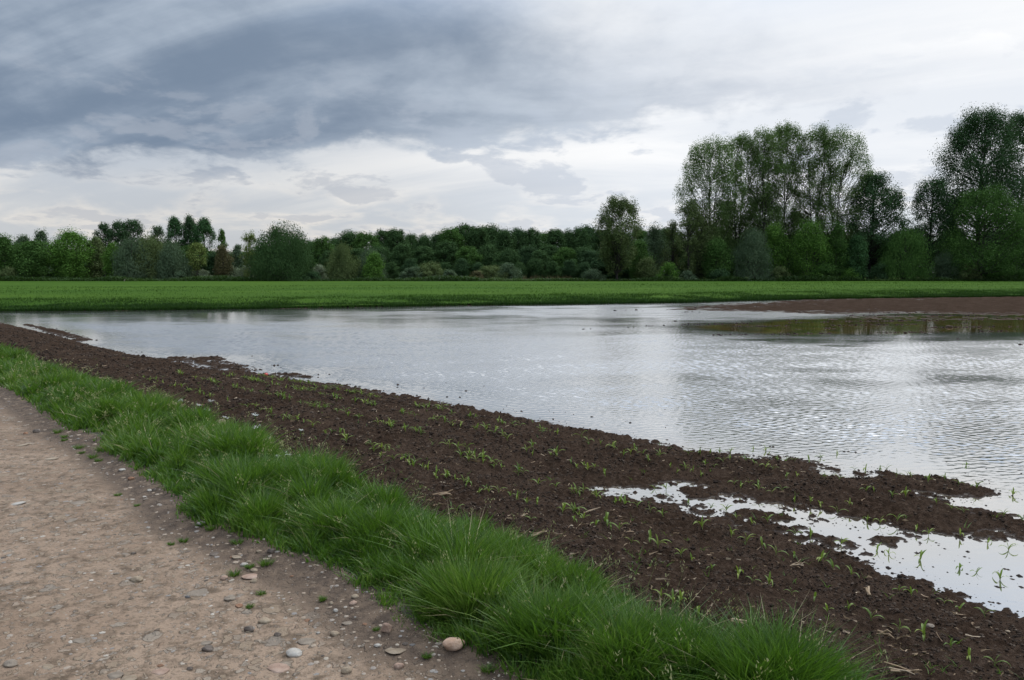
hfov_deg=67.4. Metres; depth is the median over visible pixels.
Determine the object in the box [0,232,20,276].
round tree
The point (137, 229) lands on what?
dark oak
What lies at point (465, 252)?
woodland tree
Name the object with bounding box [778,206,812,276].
leafy tree
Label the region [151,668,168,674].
flat stone
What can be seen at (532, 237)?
woodland tree
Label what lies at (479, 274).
bush
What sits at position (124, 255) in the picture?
willow
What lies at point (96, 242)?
slender tree
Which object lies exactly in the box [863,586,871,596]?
stalk piece
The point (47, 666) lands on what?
stone
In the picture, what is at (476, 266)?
woodland tree
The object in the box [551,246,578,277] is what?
woodland tree
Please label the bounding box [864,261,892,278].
bush
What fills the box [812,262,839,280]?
bush
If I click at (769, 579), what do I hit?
maize seedling
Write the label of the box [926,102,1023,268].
tall oak
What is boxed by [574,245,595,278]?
woodland tree
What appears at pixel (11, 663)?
stone
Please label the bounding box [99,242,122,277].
dark green tree
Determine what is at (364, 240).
woodland tree
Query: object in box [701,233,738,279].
leafy tree
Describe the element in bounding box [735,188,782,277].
leafy tree
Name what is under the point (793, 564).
stalk piece
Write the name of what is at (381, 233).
woodland tree
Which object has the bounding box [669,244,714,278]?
background tree
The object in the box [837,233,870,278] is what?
blue green tree
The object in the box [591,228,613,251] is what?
woodland tree
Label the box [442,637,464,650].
cobble
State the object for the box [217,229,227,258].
column poplar
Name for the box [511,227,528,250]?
woodland tree
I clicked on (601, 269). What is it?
background tree
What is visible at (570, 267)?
bush
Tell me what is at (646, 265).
bush
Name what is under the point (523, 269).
woodland tree
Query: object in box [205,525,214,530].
grass tuft
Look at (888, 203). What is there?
dark oak tree
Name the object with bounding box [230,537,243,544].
grass tuft
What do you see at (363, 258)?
pale willow
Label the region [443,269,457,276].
bush
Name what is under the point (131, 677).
flat stone
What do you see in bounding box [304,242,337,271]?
background tree
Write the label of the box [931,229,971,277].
background tree
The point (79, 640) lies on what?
flat stone
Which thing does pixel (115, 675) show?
flat stone
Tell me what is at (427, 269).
bush
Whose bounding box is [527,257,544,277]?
bush
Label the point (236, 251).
tree
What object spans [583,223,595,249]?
woodland tree
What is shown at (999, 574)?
maize seedling
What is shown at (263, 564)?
grass tuft
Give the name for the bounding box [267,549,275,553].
stone
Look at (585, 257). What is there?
background tree
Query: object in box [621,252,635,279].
background tree
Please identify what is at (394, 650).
slab
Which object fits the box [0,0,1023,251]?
sky
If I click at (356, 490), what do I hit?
grass seed heads
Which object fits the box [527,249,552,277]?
woodland tree
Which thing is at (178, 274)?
bush
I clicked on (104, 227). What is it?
dark oak
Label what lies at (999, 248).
background tree
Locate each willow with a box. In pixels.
[110,232,153,278]
[127,231,165,278]
[150,237,196,278]
[237,229,259,276]
[245,220,317,280]
[323,242,362,279]
[356,245,389,277]
[731,225,774,280]
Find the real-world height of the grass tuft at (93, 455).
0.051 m
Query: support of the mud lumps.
on the field soil
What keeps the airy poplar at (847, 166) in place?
on the ground
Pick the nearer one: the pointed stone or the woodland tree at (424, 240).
the pointed stone
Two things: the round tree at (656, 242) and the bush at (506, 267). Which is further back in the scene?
the round tree at (656, 242)
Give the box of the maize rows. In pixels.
[143,372,632,521]
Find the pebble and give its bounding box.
[926,623,934,627]
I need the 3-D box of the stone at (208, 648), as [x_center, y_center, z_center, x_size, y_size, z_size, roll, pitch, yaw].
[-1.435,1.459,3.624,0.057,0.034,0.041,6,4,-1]
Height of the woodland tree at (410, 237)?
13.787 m
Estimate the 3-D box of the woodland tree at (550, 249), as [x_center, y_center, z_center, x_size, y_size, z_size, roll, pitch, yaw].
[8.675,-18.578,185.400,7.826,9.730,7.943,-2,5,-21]
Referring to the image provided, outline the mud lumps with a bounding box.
[42,305,1023,603]
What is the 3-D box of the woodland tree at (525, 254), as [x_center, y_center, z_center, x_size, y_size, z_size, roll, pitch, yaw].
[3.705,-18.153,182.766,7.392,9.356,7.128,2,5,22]
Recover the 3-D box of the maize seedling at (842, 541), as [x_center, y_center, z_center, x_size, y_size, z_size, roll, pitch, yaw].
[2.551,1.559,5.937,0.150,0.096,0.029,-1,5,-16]
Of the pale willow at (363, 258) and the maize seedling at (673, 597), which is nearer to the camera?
the maize seedling at (673, 597)
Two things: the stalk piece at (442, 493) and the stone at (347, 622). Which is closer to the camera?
the stone at (347, 622)
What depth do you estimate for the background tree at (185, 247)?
191.72 m
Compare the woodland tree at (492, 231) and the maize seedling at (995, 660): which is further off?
the woodland tree at (492, 231)
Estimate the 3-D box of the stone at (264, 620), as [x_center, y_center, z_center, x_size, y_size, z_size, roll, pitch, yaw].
[-1.261,1.434,3.921,0.068,0.032,0.056,4,3,-15]
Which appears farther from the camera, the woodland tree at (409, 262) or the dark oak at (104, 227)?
the dark oak at (104, 227)
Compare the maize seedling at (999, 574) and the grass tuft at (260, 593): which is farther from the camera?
the maize seedling at (999, 574)
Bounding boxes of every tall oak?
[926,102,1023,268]
[988,108,1023,277]
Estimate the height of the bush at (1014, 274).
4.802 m
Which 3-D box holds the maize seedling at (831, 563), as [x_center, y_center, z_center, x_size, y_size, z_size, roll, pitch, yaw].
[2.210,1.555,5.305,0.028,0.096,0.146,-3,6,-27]
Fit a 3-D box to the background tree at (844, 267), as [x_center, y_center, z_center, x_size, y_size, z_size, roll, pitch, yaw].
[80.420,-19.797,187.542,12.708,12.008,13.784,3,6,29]
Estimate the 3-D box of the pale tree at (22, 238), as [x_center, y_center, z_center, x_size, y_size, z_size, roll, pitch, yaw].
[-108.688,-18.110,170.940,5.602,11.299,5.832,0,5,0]
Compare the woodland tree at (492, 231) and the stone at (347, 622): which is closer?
the stone at (347, 622)
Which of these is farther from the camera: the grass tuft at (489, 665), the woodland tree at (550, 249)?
the woodland tree at (550, 249)
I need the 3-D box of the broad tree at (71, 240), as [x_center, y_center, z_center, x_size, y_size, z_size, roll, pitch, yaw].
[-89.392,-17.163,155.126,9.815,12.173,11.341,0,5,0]
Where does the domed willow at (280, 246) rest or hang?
on the ground
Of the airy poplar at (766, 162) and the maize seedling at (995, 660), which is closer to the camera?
the maize seedling at (995, 660)
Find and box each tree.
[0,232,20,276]
[6,238,56,276]
[15,233,31,273]
[33,227,51,276]
[40,224,100,277]
[75,253,103,277]
[84,235,106,278]
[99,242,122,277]
[150,224,167,249]
[179,245,215,276]
[186,241,207,274]
[198,251,243,275]
[213,245,235,275]
[217,250,254,275]
[231,243,245,275]
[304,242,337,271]
[310,235,334,267]
[316,249,337,276]
[327,235,339,250]
[330,229,358,250]
[349,247,363,278]
[350,230,381,250]
[361,251,384,277]
[370,227,396,274]
[374,245,390,273]
[382,227,410,260]
[384,262,399,278]
[386,241,412,277]
[400,258,417,276]
[405,231,417,255]
[411,233,434,260]
[411,245,435,276]
[429,239,458,272]
[431,232,441,274]
[436,226,465,264]
[439,262,451,270]
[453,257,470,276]
[454,222,476,260]
[455,246,483,275]
[465,225,491,263]
[471,262,482,272]
[477,244,501,277]
[480,222,501,249]
[490,256,506,276]
[492,228,519,256]
[497,247,520,278]
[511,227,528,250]
[514,262,527,277]
[515,227,547,256]
[517,244,537,278]
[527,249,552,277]
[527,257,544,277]
[539,244,559,277]
[540,231,552,243]
[542,227,568,257]
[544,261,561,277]
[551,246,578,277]
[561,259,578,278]
[563,227,572,247]
[567,223,594,258]
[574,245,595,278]
[574,249,607,278]
[578,262,593,278]
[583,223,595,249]
[588,192,646,278]
[589,250,614,279]
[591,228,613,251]
[601,253,633,278]
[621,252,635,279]
[628,238,671,271]
[628,240,655,278]
[630,229,646,241]
[642,221,671,275]
[647,227,689,277]
[655,219,682,272]
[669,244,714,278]
[673,197,702,278]
[678,208,720,278]
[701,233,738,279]
[705,197,747,275]
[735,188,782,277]
[759,221,794,278]
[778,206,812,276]
[785,216,836,276]
[820,235,865,275]
[822,221,852,279]
[835,167,910,278]
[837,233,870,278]
[845,229,880,278]
[875,224,936,280]
[888,226,935,274]
[905,172,964,277]
[918,238,946,277]
[930,249,963,278]
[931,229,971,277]
[935,201,975,277]
[966,237,999,277]
[972,229,1022,276]
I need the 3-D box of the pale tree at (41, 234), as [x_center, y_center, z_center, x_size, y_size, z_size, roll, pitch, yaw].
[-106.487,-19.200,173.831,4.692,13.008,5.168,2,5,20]
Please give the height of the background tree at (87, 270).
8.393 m
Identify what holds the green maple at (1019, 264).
on the ground
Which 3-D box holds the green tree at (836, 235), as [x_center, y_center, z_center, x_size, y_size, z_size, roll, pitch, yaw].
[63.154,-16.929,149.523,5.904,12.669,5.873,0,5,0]
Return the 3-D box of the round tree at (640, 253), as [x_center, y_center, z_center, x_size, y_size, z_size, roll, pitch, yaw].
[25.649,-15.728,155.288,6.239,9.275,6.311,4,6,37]
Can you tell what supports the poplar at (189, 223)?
on the ground
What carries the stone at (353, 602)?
on the dirt road
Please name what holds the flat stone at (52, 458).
on the dirt road
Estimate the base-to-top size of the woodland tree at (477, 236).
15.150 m
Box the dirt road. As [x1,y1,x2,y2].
[0,385,533,679]
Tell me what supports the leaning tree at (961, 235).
on the ground
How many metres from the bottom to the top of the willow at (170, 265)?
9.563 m
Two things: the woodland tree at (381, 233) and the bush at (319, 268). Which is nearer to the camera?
the bush at (319, 268)
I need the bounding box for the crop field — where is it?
[0,281,1023,308]
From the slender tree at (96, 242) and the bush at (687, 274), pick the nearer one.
the bush at (687, 274)
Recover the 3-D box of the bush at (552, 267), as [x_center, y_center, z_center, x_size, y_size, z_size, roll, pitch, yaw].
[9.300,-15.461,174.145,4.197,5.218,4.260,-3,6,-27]
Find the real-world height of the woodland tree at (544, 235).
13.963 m
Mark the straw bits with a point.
(646, 543)
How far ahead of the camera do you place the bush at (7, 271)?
148.19 m
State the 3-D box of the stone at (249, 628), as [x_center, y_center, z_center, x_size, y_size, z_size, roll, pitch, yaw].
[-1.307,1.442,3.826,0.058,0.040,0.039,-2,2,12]
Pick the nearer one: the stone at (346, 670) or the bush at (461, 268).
the stone at (346, 670)
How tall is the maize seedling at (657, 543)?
0.119 m
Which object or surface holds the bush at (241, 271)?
on the ground
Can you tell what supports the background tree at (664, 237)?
on the ground
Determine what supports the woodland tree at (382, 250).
on the ground
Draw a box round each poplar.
[162,214,186,248]
[181,213,198,245]
[189,215,219,265]
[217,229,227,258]
[672,134,748,264]
[710,130,769,275]
[734,124,795,273]
[757,119,815,265]
[788,120,843,271]
[806,124,874,272]
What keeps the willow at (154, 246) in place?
on the ground
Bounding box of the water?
[0,299,1023,617]
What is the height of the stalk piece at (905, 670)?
0.038 m
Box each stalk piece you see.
[432,489,452,495]
[531,531,546,536]
[731,618,746,622]
[790,559,804,566]
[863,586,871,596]
[877,629,893,638]
[884,661,921,674]
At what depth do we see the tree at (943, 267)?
149.27 m
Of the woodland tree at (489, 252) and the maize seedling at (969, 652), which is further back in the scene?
the woodland tree at (489, 252)
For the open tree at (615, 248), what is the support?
on the ground
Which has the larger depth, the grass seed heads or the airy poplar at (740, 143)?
the airy poplar at (740, 143)
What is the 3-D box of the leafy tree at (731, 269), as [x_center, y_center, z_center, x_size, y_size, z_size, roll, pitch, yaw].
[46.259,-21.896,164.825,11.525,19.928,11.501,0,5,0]
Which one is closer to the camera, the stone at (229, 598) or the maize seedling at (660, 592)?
the stone at (229, 598)
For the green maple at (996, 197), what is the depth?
146.69 m
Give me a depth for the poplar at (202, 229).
193.17 m
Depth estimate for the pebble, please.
4.20 m
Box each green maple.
[933,182,1023,278]
[997,199,1023,276]
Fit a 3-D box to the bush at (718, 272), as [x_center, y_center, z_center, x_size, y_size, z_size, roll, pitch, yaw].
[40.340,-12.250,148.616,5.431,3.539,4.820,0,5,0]
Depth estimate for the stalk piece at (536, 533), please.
5.37 m
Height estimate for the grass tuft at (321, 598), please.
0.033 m
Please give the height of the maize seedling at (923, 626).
0.123 m
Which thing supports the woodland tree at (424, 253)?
on the ground
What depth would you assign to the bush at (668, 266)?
147.89 m
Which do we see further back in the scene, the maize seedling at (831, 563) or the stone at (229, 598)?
the maize seedling at (831, 563)
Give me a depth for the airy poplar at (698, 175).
154.16 m
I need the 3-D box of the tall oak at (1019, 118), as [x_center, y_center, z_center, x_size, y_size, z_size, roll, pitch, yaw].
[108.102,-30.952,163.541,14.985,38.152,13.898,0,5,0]
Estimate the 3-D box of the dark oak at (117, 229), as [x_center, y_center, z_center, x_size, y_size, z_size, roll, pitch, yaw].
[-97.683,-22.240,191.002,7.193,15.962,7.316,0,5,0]
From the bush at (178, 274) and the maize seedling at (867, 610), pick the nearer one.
the maize seedling at (867, 610)
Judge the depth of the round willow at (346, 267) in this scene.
149.71 m
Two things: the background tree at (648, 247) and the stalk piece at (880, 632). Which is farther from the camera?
the background tree at (648, 247)
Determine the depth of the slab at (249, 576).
4.49 m
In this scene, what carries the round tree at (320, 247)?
on the ground
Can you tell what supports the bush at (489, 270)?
on the ground
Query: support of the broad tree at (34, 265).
on the ground
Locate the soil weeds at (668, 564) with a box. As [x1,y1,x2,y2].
[96,358,1023,679]
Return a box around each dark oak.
[91,221,116,276]
[104,219,131,251]
[123,218,145,242]
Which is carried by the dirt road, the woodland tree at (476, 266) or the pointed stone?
the pointed stone
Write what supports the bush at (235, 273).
on the ground
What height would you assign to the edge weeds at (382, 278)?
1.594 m
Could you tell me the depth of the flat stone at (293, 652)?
3.57 m
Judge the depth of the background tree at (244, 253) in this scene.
191.60 m
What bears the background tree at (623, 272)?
on the ground
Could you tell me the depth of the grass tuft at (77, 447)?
7.74 m
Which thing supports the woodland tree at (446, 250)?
on the ground
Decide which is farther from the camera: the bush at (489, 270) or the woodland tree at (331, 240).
the woodland tree at (331, 240)
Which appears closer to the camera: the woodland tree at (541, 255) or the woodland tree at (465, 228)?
the woodland tree at (541, 255)
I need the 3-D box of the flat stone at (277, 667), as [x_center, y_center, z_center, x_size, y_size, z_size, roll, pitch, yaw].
[-1.050,1.478,3.455,0.098,0.014,0.076,7,10,10]
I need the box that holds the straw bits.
[46,349,1023,675]
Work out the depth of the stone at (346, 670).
3.42 m
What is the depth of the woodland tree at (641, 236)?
201.80 m
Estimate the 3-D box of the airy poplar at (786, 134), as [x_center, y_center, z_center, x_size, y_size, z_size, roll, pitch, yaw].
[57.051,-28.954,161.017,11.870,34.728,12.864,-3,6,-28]
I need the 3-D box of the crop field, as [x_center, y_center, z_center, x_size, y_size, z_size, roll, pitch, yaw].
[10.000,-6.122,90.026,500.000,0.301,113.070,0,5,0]
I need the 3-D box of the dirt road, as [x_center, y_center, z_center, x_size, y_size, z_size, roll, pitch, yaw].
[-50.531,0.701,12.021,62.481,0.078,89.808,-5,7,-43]
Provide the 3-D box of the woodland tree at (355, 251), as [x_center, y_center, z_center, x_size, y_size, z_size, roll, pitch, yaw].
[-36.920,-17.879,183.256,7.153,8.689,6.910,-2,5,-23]
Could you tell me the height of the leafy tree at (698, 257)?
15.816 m
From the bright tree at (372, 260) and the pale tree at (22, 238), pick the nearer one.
the bright tree at (372, 260)
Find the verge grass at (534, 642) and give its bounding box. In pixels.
[0,342,924,679]
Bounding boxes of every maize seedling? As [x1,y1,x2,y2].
[605,512,608,526]
[648,535,671,547]
[652,588,667,597]
[667,588,679,603]
[678,590,686,601]
[693,516,706,528]
[736,566,743,578]
[764,572,772,585]
[816,550,826,561]
[824,559,839,569]
[834,537,848,544]
[862,607,883,620]
[915,550,925,561]
[915,620,927,640]
[943,638,959,647]
[967,647,970,661]
[984,655,1010,666]
[993,569,1002,579]
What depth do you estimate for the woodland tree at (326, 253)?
179.73 m
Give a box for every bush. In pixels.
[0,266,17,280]
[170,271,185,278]
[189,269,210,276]
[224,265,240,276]
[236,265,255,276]
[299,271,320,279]
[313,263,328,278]
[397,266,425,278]
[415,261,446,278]
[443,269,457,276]
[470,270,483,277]
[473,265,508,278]
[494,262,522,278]
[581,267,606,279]
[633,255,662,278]
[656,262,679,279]
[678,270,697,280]
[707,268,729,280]
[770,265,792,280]
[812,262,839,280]
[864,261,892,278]
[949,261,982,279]
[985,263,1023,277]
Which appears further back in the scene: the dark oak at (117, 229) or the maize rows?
the dark oak at (117, 229)
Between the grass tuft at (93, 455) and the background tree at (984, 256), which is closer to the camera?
the grass tuft at (93, 455)
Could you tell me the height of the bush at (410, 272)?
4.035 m
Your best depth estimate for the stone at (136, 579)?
4.42 m
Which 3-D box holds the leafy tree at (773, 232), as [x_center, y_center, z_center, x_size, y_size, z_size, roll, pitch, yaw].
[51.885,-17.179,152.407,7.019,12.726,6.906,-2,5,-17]
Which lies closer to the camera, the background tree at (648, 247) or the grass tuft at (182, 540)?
the grass tuft at (182, 540)
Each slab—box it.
[242,573,256,578]
[385,648,405,653]
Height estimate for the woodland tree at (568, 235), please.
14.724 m
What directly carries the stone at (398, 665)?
on the dirt road
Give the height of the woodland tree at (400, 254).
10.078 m
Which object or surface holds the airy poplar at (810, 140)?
on the ground
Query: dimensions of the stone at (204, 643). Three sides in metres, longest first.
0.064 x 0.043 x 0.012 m
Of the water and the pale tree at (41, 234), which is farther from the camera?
the pale tree at (41, 234)
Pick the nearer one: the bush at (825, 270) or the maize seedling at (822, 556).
the maize seedling at (822, 556)
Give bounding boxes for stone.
[3,659,17,667]
[11,501,25,504]
[42,664,53,669]
[44,457,57,459]
[70,501,85,504]
[72,638,85,642]
[107,671,122,678]
[120,675,136,679]
[129,576,142,581]
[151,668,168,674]
[201,641,212,645]
[202,645,213,651]
[220,575,227,580]
[224,595,235,600]
[244,625,253,631]
[258,617,271,623]
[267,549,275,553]
[268,663,289,672]
[286,648,301,657]
[297,638,315,644]
[330,631,339,636]
[341,667,351,673]
[342,621,351,624]
[349,600,356,605]
[381,623,391,632]
[394,663,403,668]
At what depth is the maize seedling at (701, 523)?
5.86 m
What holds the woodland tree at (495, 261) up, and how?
on the ground
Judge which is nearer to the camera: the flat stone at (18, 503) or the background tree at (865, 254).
the flat stone at (18, 503)
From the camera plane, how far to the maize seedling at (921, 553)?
5.61 m
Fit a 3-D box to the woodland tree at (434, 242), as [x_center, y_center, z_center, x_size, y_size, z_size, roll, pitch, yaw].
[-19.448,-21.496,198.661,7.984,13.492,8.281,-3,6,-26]
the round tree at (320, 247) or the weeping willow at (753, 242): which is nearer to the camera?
the weeping willow at (753, 242)
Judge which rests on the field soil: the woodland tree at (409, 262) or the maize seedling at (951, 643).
the maize seedling at (951, 643)
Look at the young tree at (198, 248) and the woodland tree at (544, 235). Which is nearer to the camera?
the young tree at (198, 248)
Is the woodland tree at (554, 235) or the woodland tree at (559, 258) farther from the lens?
the woodland tree at (554, 235)
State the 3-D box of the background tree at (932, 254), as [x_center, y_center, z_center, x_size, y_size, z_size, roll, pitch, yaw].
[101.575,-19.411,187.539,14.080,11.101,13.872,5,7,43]
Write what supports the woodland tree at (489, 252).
on the ground
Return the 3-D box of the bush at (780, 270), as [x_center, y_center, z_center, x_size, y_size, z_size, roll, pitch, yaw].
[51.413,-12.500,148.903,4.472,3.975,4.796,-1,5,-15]
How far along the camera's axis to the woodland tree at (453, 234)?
195.23 m
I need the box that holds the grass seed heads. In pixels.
[0,354,889,679]
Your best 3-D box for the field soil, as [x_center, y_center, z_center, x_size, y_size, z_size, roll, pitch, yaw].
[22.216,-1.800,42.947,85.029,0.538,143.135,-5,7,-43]
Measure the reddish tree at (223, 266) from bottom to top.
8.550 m
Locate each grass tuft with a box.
[51,428,61,433]
[70,444,86,448]
[87,453,100,458]
[177,537,187,542]
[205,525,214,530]
[225,567,242,577]
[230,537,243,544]
[241,562,256,569]
[255,590,266,595]
[257,557,276,567]
[318,594,326,601]
[421,651,432,659]
[477,661,497,674]
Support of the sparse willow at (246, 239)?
on the ground
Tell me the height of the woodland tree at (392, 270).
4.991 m
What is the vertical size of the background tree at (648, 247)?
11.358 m
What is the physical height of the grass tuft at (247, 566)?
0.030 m
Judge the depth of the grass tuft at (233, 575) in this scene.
4.53 m
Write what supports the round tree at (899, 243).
on the ground
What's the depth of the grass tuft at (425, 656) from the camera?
3.52 m
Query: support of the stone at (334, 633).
on the dirt road
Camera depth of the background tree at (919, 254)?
184.49 m
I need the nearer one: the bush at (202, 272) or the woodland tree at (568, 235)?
the bush at (202, 272)
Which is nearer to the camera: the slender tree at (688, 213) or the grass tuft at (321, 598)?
the grass tuft at (321, 598)
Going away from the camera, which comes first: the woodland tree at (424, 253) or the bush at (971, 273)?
the bush at (971, 273)
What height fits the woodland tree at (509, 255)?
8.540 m
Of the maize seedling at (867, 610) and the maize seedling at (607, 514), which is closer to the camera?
the maize seedling at (867, 610)
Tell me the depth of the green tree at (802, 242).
149.06 m
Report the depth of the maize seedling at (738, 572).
4.84 m
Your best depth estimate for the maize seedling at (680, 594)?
4.32 m
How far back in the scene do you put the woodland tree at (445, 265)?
176.56 m
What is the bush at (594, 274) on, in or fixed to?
on the ground
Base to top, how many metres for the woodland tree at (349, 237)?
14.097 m
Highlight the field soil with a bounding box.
[0,295,1023,679]
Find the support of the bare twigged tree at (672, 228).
on the ground
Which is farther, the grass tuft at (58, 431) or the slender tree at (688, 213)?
the slender tree at (688, 213)
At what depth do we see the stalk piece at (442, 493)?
6.36 m
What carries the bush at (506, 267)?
on the ground
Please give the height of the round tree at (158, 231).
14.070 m
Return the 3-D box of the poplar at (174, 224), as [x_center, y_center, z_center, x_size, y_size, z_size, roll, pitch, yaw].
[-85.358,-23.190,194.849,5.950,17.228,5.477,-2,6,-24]
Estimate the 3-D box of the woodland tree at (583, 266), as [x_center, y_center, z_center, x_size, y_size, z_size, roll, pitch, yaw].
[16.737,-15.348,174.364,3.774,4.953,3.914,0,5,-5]
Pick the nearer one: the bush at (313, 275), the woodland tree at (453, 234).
the bush at (313, 275)
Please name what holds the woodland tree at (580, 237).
on the ground
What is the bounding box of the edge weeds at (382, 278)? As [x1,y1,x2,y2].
[0,274,1023,280]
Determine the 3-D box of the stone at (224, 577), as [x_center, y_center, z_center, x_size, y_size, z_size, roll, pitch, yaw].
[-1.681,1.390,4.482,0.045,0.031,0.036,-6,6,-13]
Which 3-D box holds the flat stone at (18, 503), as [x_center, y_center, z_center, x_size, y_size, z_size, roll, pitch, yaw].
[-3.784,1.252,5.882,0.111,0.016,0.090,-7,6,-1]
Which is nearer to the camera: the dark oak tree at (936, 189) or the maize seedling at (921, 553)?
the maize seedling at (921, 553)
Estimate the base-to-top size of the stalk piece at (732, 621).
0.035 m
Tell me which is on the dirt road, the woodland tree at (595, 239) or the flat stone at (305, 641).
the flat stone at (305, 641)
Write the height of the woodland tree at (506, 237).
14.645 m
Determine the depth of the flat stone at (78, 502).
5.93 m
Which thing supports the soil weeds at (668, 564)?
on the field soil

